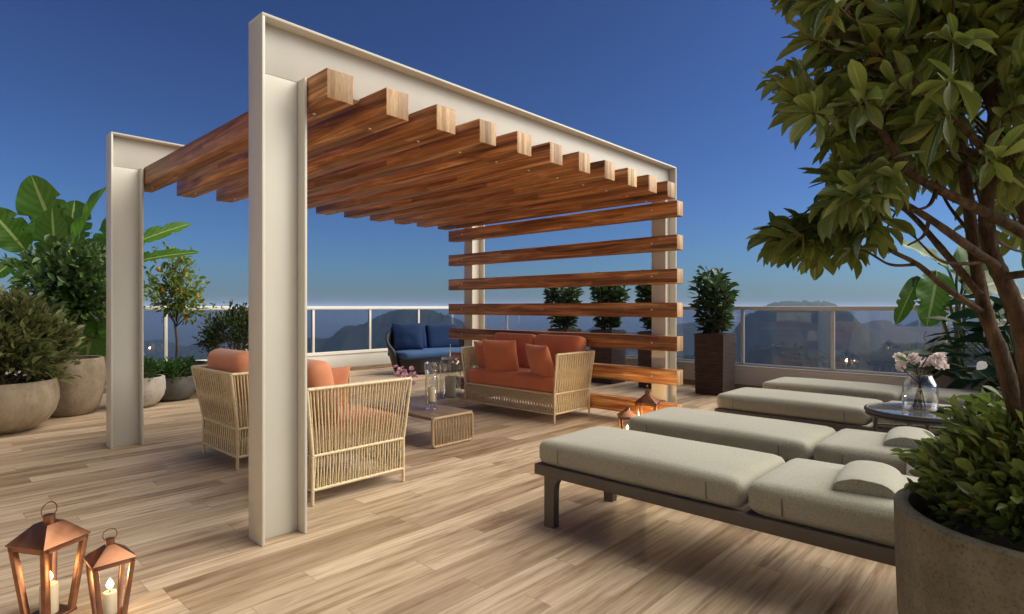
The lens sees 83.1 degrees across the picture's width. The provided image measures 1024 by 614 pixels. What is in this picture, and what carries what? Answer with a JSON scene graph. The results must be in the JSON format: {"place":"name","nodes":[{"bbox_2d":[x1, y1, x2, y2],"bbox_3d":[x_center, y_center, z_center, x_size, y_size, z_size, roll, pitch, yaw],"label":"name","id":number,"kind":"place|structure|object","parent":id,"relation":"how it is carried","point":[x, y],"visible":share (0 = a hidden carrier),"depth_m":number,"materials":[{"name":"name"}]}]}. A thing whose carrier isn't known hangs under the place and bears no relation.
{"place":"outdoors","nodes":[
{"label":"outdoors","id":0,"kind":"place"},
{"bbox_2d":[191,300,248,355],"bbox_3d":[-4.010,0.378,8.344,1.030,1.010,1.068,0,0,43],"label":"bush","id":1,"kind":"object","parent":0,"point":[231,320],"visible":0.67,"depth_m":8.10,"materials":[{"name":"green plant"}]},
{"bbox_2d":[307,309,463,352],"bbox_3d":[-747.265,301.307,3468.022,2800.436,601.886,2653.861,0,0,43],"label":"hills","id":2,"kind":"structure","parent":0,"point":[349,337],"depth_m":3231.43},
{"bbox_2d":[0,367,897,613],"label":"floor","id":3,"kind":"structure","parent":0,"point":[459,528],"depth_m":3.13,"materials":[{"name":"brown wood"}]},
{"bbox_2d":[0,376,59,434],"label":"planter pot","id":4,"kind":"object","parent":3,"relation":"on","point":[24,406],"visible":0.95,"depth_m":5.66,"materials":[{"name":"beige concrete"}]},
{"bbox_2d":[0,283,90,384],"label":"bush","id":5,"kind":"object","parent":4,"relation":"in","point":[37,336],"visible":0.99,"depth_m":5.78,"materials":[{"name":"green plant"}]},
{"bbox_2d":[5,501,90,613],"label":"copper lantern","id":6,"kind":"object","parent":3,"relation":"on","point":[48,537],"visible":1,"depth_m":2.30,"materials":[{"name":"metal"}]},
{"bbox_2d":[42,355,105,416],"bbox_3d":[-5.178,0.921,6.740,0.726,0.658,0.726,0,0,43],"label":"planter pot","id":7,"kind":"object","parent":3,"relation":"on","point":[83,395],"visible":0.56,"depth_m":6.57,"materials":[{"name":"beige concrete"}]},
{"bbox_2d":[0,232,145,356],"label":"citrus tree","id":8,"kind":"object","parent":7,"relation":"on","point":[60,274],"visible":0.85,"depth_m":6.54,"materials":[{"name":"green plant"}]},
{"bbox_2d":[72,302,105,384],"bbox_3d":[-5.162,0.403,7.327,0.816,1.163,0.311,0,0,-3],"label":"elephant ear","id":9,"kind":"object","parent":7,"relation":"in","point":[95,332],"visible":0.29,"depth_m":7.23},
{"bbox_2d":[83,528,136,613],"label":"copper lantern","id":10,"kind":"object","parent":3,"relation":"on","point":[110,553],"visible":1,"depth_m":2.31,"materials":[{"name":"metal"}]},
{"bbox_2d":[144,374,165,407],"bbox_3d":[-4.687,1.061,7.240,0.597,0.378,0.597,0,0,43],"label":"planter pot","id":11,"kind":"object","parent":3,"relation":"on","point":[154,389],"visible":0.37,"depth_m":7.15,"materials":[{"name":"concrete"}]},
{"bbox_2d":[144,355,165,380],"bbox_3d":[-4.728,0.770,7.248,0.646,0.327,0.608,0,0,-12],"label":"ground plant","id":12,"kind":"object","parent":11,"relation":"on","point":[151,364],"visible":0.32,"depth_m":7.30,"materials":[{"name":"green plant"}]},
{"bbox_2d":[146,360,207,390],"bbox_3d":[-4.932,1.036,8.476,0.896,0.428,0.896,0,0,43],"label":"planter pot","id":13,"kind":"object","parent":3,"relation":"on","point":[199,362],"visible":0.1,"depth_m":8.76,"materials":[{"name":"stone"}]},
{"bbox_2d":[144,242,217,358],"bbox_3d":[-4.912,-0.020,8.363,0.972,1.842,1.104,0,0,43],"label":"citrus tree","id":14,"kind":"object","parent":13,"relation":"on","point":[177,307],"visible":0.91,"depth_m":8.39,"materials":[{"name":"green plant"}]},
{"bbox_2d":[160,373,195,401],"bbox_3d":[-4.587,1.086,7.788,0.597,0.328,0.597,0,0,43],"label":"planter pot","id":15,"kind":"object","parent":3,"relation":"on","point":[179,388],"visible":0.55,"depth_m":7.61,"materials":[{"name":"concrete"}]},
{"bbox_2d":[151,355,196,382],"bbox_3d":[-4.614,0.831,7.790,0.596,0.328,0.732,0,0,-11],"label":"ground plant","id":16,"kind":"object","parent":15,"relation":"in","point":[180,366],"visible":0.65,"depth_m":7.67,"materials":[{"name":"green plant"}]},
{"bbox_2d":[14,350,391,392],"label":"parapet wall","id":17,"kind":"structure","parent":3,"relation":"on","point":[364,360],"depth_m":11.41,"materials":[{"name":"paint"}]},
{"bbox_2d":[5,306,448,373],"bbox_3d":[-5.378,0.438,9.054,0.070,0.900,11.760,0,0,43],"label":"glass railing","id":18,"kind":"object","parent":17,"relation":"on","point":[165,331],"visible":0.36,"depth_m":10.98,"materials":[{"name":"clear glass"}]},
{"bbox_2d":[191,348,248,469],"bbox_3d":[-2.140,0.798,4.898,0.846,0.902,0.813,0,0,43],"label":"wicker armchair","id":19,"kind":"object","parent":3,"relation":"on","point":[221,382],"visible":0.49,"depth_m":4.54,"materials":[{"name":"wicker"}]},
{"bbox_2d":[248,359,411,506],"bbox_3d":[-1.288,0.798,4.097,0.846,0.902,0.813,0,0,43],"label":"wicker armchair","id":20,"kind":"object","parent":3,"relation":"on","point":[350,428],"visible":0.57,"depth_m":3.81,"materials":[{"name":"wicker"}]},
{"bbox_2d":[331,366,350,406],"bbox_3d":[-1.414,0.615,4.267,0.420,0.360,0.157,0,14,-29],"label":"throw pillow","id":21,"kind":"object","parent":20,"relation":"on","point":[340,375],"visible":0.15,"depth_m":4.28,"materials":[{"name":"fabric"}]},
{"bbox_2d":[106,12,682,546],"bbox_3d":[-0.910,-0.145,5.768,3.580,2.790,4.580,0,0,43],"label":"pergola","id":22,"kind":"object","parent":3,"relation":"on","point":[326,126],"visible":0.92,"depth_m":4.77,"materials":[{"name":"metal"}]},
{"bbox_2d":[369,399,473,448],"bbox_3d":[-0.921,1.111,5.601,1.077,0.278,0.503,0,0,43],"label":"coffee table","id":23,"kind":"object","parent":3,"relation":"on","point":[416,409],"visible":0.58,"depth_m":5.31,"materials":[{"name":"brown wood"}]},
{"bbox_2d":[393,365,418,405],"bbox_3d":[-1.037,0.762,5.633,0.244,0.410,0.276,0,0,-1],"label":"flower vase","id":24,"kind":"object","parent":23,"relation":"on","point":[404,373],"visible":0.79,"depth_m":5.64,"materials":[{"name":"pink glass"}]},
{"bbox_2d":[424,362,438,409],"bbox_3d":[-0.765,0.749,5.484,0.136,0.445,0.136,0,0,43],"label":"hurricane lamp","id":25,"kind":"object","parent":23,"relation":"on","point":[431,394],"visible":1,"depth_m":5.46,"materials":[{"name":"clear glass"}]},
{"bbox_2d":[385,324,463,372],"bbox_3d":[-1.549,0.779,11.201,1.959,0.882,0.931,0,0,-38],"label":"tub sofa","id":26,"kind":"object","parent":3,"relation":"on","point":[436,341],"visible":0.64,"depth_m":10.86,"materials":[{"name":"blue fabric"}]},
{"bbox_2d":[392,323,422,349],"bbox_3d":[-1.974,0.556,10.908,0.580,0.540,0.199,0,-20,-16],"label":"throw pillow","id":27,"kind":"object","parent":26,"relation":"on","point":[407,336],"visible":0.99,"depth_m":10.84,"materials":[{"name":"blue fabric"}]},
{"bbox_2d":[460,332,594,423],"bbox_3d":[0.158,0.788,6.905,1.536,0.922,0.718,0,0,43],"label":"wicker sofa","id":28,"kind":"object","parent":3,"relation":"on","point":[570,381],"visible":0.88,"depth_m":6.61,"materials":[{"name":"orange fabric"}]},
{"bbox_2d":[474,341,485,367],"bbox_3d":[-0.311,0.611,7.128,0.169,0.380,0.420,-18,11,-38],"label":"throw pillow","id":29,"kind":"object","parent":28,"relation":"on","point":[480,354],"visible":0.38,"depth_m":7.11,"materials":[{"name":"orange fabric"}]},
{"bbox_2d":[482,339,519,370],"bbox_3d":[-0.130,0.588,6.808,0.460,0.430,0.170,0,16,29],"label":"throw pillow","id":30,"kind":"object","parent":28,"relation":"on","point":[500,355],"visible":0.84,"depth_m":6.73,"materials":[{"name":"orange fabric"}]},
{"bbox_2d":[525,344,554,376],"bbox_3d":[0.312,0.605,6.420,0.184,0.400,0.430,-21,11,-29],"label":"throw pillow","id":31,"kind":"object","parent":28,"relation":"on","point":[540,360],"visible":0.85,"depth_m":6.30,"materials":[{"name":"orange fabric"}]},
{"bbox_2d":[548,328,581,331],"bbox_3d":[0.933,0.813,10.210,0.433,0.870,0.433,0,0,43],"label":"square planter","id":32,"kind":"object","parent":3,"relation":"on","point":[566,329],"visible":0.11,"depth_m":10.09,"materials":[{"name":"wood"}]},
{"bbox_2d":[542,287,584,328],"bbox_3d":[0.920,-0.062,10.228,0.803,0.946,0.679,0,0,43],"label":"ficus plant","id":33,"kind":"object","parent":32,"relation":"on","point":[554,296],"visible":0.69,"depth_m":10.11,"materials":[{"name":"green plant"}]},
{"bbox_2d":[590,329,625,383],"bbox_3d":[1.593,0.813,9.598,0.433,0.870,0.433,0,0,43],"label":"square planter","id":34,"kind":"object","parent":3,"relation":"on","point":[616,356],"visible":0.44,"depth_m":9.44,"materials":[{"name":"wood"}]},
{"bbox_2d":[589,285,630,329],"bbox_3d":[1.617,-0.097,9.582,0.718,1.002,0.564,0,0,-9],"label":"ficus plant","id":35,"kind":"object","parent":34,"relation":"on","point":[609,294],"visible":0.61,"depth_m":9.48,"materials":[{"name":"green plant"}]},
{"bbox_2d":[617,401,636,429],"bbox_3d":[1.073,1.063,5.361,0.173,0.374,0.173,0,0,3],"label":"copper lantern","id":36,"kind":"object","parent":3,"relation":"on","point":[627,413],"visible":0.59,"depth_m":5.31,"materials":[{"name":"metal"}]},
{"bbox_2d":[637,331,651,388],"bbox_3d":[2.253,0.813,8.986,0.433,0.870,0.433,0,0,43],"label":"square planter","id":37,"kind":"object","parent":3,"relation":"on","point":[645,358],"visible":0.21,"depth_m":8.89,"materials":[{"name":"wood"}]},
{"bbox_2d":[634,269,651,329],"bbox_3d":[2.212,-0.106,9.010,0.642,1.020,0.655,0,0,17],"label":"ficus plant","id":38,"kind":"object","parent":37,"relation":"on","point":[645,292],"visible":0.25,"depth_m":9.00,"materials":[{"name":"green plant"}]},
{"bbox_2d":[634,388,659,414],"bbox_3d":[1.330,1.006,5.668,0.215,0.488,0.215,0,0,25],"label":"copper lantern","id":39,"kind":"object","parent":3,"relation":"on","point":[647,398],"visible":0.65,"depth_m":5.61,"materials":[{"name":"metal"}]},
{"bbox_2d":[694,332,735,395],"bbox_3d":[2.935,0.813,8.354,0.433,0.870,0.433,0,0,43],"label":"square planter","id":40,"kind":"object","parent":3,"relation":"on","point":[714,358],"visible":0.98,"depth_m":8.20,"materials":[{"name":"wood"}]},
{"bbox_2d":[688,266,739,332],"bbox_3d":[2.962,-0.102,8.380,0.617,1.010,0.768,0,0,-34],"label":"ficus plant","id":41,"kind":"object","parent":40,"relation":"on","point":[715,288],"visible":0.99,"depth_m":8.31,"materials":[{"name":"green plant"}]},
{"bbox_2d":[534,426,917,566],"bbox_3d":[1.097,0.997,2.895,2.030,0.512,0.660,0,0,43],"label":"sun lounger","id":42,"kind":"object","parent":3,"relation":"on","point":[800,500],"visible":0.73,"depth_m":2.70,"materials":[{"name":"beige fabric"}]},
{"bbox_2d":[832,460,902,498],"bbox_3d":[1.521,0.724,2.463,0.235,0.064,0.360,0,0,37],"label":"bolster pillow","id":43,"kind":"object","parent":42,"relation":"on","point":[874,478],"visible":0.96,"depth_m":2.37,"materials":[{"name":"beige fabric"}]},
{"bbox_2d":[586,354,910,389],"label":"parapet wall","id":44,"kind":"structure","parent":3,"relation":"on","point":[752,376],"depth_m":8.44,"materials":[{"name":"paint"}]},
{"bbox_2d":[505,306,968,375],"bbox_3d":[3.584,0.438,8.815,13.535,0.900,0.070,0,0,43],"label":"glass railing","id":45,"kind":"object","parent":44,"relation":"on","point":[832,309],"visible":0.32,"depth_m":8.07,"materials":[{"name":"clear glass"}]},
{"bbox_2d":[629,407,910,474],"bbox_3d":[1.761,0.997,3.611,2.030,0.512,0.660,0,0,43],"label":"sun lounger","id":46,"kind":"object","parent":3,"relation":"on","point":[785,440],"visible":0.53,"depth_m":3.53,"materials":[{"name":"beige fabric"}]},
{"bbox_2d":[884,426,933,448],"bbox_3d":[2.215,0.724,3.211,0.235,0.064,0.360,0,0,37],"label":"bolster pillow","id":47,"kind":"object","parent":46,"relation":"on","point":[903,436],"visible":0.79,"depth_m":3.13,"materials":[{"name":"beige fabric"}]},
{"bbox_2d":[906,463,918,477],"bbox_3d":[2.077,0.841,2.952,0.080,0.171,0.160,0,0,43],"label":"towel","id":48,"kind":"object","parent":46,"relation":"hanging from","point":[908,467],"visible":0.07,"depth_m":2.92,"materials":[{"name":"white fabric"}]},
{"bbox_2d":[714,387,964,435],"bbox_3d":[2.771,0.997,4.700,2.030,0.512,0.660,0,0,43],"label":"sun lounger","id":49,"kind":"object","parent":3,"relation":"on","point":[837,412],"visible":0.42,"depth_m":4.72,"materials":[{"name":"beige fabric"}]},
{"bbox_2d":[762,377,1001,406],"bbox_3d":[3.539,0.997,5.528,2.030,0.512,0.660,0,0,43],"label":"sun lounger","id":50,"kind":"object","parent":3,"relation":"on","point":[884,392],"visible":0.42,"depth_m":5.45,"materials":[{"name":"beige fabric"}]},
{"bbox_2d":[864,402,949,431],"bbox_3d":[2.640,0.957,3.757,0.601,0.583,0.601,0,0,43],"label":"side table","id":51,"kind":"object","parent":3,"relation":"on","point":[894,411],"visible":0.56,"depth_m":3.70,"materials":[{"name":"glass"}]},
{"bbox_2d":[892,332,949,411],"bbox_3d":[2.683,0.411,3.764,0.335,0.509,0.218,0,0,2],"label":"flower jar","id":52,"kind":"object","parent":51,"relation":"on","point":[937,360],"visible":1,"depth_m":3.76,"materials":[{"name":"clear glass"}]},
{"bbox_2d":[911,365,1001,392],"bbox_3d":[4.962,0.966,6.378,0.915,0.568,0.915,0,0,43],"label":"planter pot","id":53,"kind":"object","parent":3,"relation":"on","point":[943,381],"visible":0.14,"depth_m":6.16,"materials":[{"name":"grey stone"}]},
{"bbox_2d":[894,237,1017,372],"bbox_3d":[4.900,-0.061,6.235,1.650,1.600,0.774,0,0,-5],"label":"strelitzia","id":54,"kind":"object","parent":53,"relation":"on","point":[930,294],"visible":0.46,"depth_m":6.18,"materials":[{"name":"green plant"}]},
{"bbox_2d":[894,487,1023,613],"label":"planter pot","id":55,"kind":"object","parent":3,"relation":"on","point":[941,569],"visible":0.62,"depth_m":1.41,"materials":[{"name":"beige concrete"}]},
{"bbox_2d":[890,385,1023,550],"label":"shrub","id":56,"kind":"object","parent":55,"relation":"in","point":[970,458],"visible":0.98,"depth_m":1.50,"materials":[{"name":"green plant"}]},
{"bbox_3d":[4.711,1.046,5.314,0.597,0.408,0.597,0,0,43],"label":"planter pot","id":57,"kind":"object","parent":3,"relation":"on","visible":0},
{"bbox_2d":[901,293,1023,391],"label":"peace lily","id":58,"kind":"object","parent":57,"relation":"in","point":[982,371],"visible":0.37,"depth_m":5.46,"materials":[{"name":"green plant"}]},
{"bbox_2d":[439,344,460,398],"bbox_3d":[-0.851,0.879,7.964,0.300,0.741,0.300,0,0,43],"label":"glass lantern","id":59,"kind":"object","parent":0,"point":[450,387],"visible":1,"depth_m":7.91,"materials":[{"name":"glass"}]},
{"bbox_2d":[3,319,1008,360],"bbox_3d":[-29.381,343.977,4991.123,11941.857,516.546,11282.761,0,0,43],"label":"hills","id":60,"kind":"structure","parent":0,"point":[891,332],"depth_m":4372.73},
{"bbox_2d":[0,0,1023,321],"label":"sky","id":61,"kind":"structure","parent":0,"point":[674,83],"materials":[{"name":"blue"}]},
{"bbox_2d":[82,315,952,345],"bbox_3d":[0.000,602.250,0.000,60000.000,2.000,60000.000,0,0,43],"label":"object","id":62,"kind":"structure","parent":0,"point":[324,328],"depth_m":18765.32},
{"bbox_2d":[733,300,885,356],"bbox_3d":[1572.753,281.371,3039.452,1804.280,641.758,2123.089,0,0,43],"label":"hills","id":63,"kind":"structure","parent":0,"point":[809,330],"depth_m":2776.93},
{"bbox_2d":[676,340,1012,372],"bbox_3d":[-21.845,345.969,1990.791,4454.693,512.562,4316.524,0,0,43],"label":"hills","id":64,"kind":"structure","parent":0,"point":[881,359],"depth_m":1628.68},
{"bbox_2d":[19,342,1009,373],"bbox_3d":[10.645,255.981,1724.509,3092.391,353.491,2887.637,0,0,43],"label":"woods","id":65,"kind":"object","parent":64,"relation":"on","point":[845,353],"visible":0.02,"depth_m":1640.17,"materials":[{"name":"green plant"}]},
{"bbox_2d":[746,0,1023,436],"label":"tree","id":66,"kind":"object","parent":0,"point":[899,89],"visible":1,"depth_m":1.34,"materials":[{"name":"green plant"}]},
{"bbox_3d":[-5.775,0.996,7.567,0.756,0.508,0.756,0,0,43],"label":"planter pot","id":67,"kind":"object","parent":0,"visible":0},
{"bbox_2d":[0,175,198,332],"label":"banana plant","id":68,"kind":"object","parent":67,"relation":"in","point":[41,206],"visible":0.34,"depth_m":7.31,"materials":[{"name":"green plant"}]}
]}

